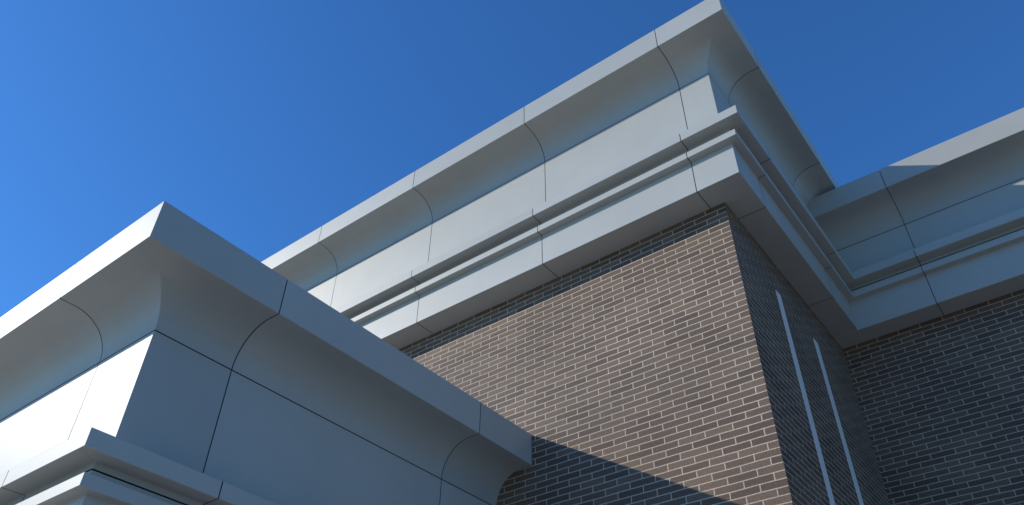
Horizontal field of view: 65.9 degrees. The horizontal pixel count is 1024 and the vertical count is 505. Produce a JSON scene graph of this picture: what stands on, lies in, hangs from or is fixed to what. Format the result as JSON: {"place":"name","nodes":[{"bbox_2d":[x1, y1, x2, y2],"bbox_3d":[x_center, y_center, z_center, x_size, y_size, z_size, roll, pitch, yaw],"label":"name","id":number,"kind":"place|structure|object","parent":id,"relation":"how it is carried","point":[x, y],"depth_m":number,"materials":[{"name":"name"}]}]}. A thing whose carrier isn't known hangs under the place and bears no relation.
{"place":"outdoors","nodes":[
{"label":"outdoors","id":0,"kind":"place"},
{"bbox_2d":[0,201,531,504],"bbox_3d":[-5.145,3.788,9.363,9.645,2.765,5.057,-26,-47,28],"label":"entrance cornice","id":1,"kind":"structure","parent":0,"point":[164,353],"depth_m":6.97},
{"bbox_2d":[0,0,1023,316],"label":"sky","id":2,"kind":"structure","parent":0,"point":[263,123],"materials":[{"name":"blue"}]},
{"bbox_2d":[398,202,889,504],"bbox_3d":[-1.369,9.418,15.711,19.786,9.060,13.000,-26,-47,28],"label":"walls","id":3,"kind":"structure","parent":0,"point":[657,368],"depth_m":9.12,"materials":[{"name":"brown brick"}]},
{"bbox_2d":[261,0,857,348],"bbox_3d":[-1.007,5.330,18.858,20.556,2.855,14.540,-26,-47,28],"label":"cornice","id":4,"kind":"structure","parent":3,"relation":"on","point":[689,113],"depth_m":11.23,"materials":[{"name":"paint"}]},
{"bbox_2d":[775,290,834,504],"bbox_3d":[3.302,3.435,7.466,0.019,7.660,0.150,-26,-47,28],"label":"trim strip","id":5,"kind":"object","parent":3,"relation":"attached to","point":[813,429],"depth_m":8.90,"materials":[{"name":"silver metal"}]},
{"bbox_2d":[813,338,863,504],"bbox_3d":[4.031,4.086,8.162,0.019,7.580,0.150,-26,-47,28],"label":"trim strip","id":6,"kind":"object","parent":3,"relation":"attached to","point":[840,428],"depth_m":9.78,"materials":[{"name":"silver metal"}]},
{"bbox_2d":[843,289,1023,504],"bbox_3d":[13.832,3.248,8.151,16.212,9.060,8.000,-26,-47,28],"label":"wing walls","id":7,"kind":"structure","parent":0,"point":[941,400],"depth_m":10.60,"materials":[{"name":"brown brick"}]},
{"bbox_2d":[807,108,1023,348],"bbox_3d":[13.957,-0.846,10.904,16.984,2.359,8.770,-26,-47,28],"label":"wing cornice","id":8,"kind":"structure","parent":7,"relation":"on","point":[935,231],"depth_m":11.60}
]}

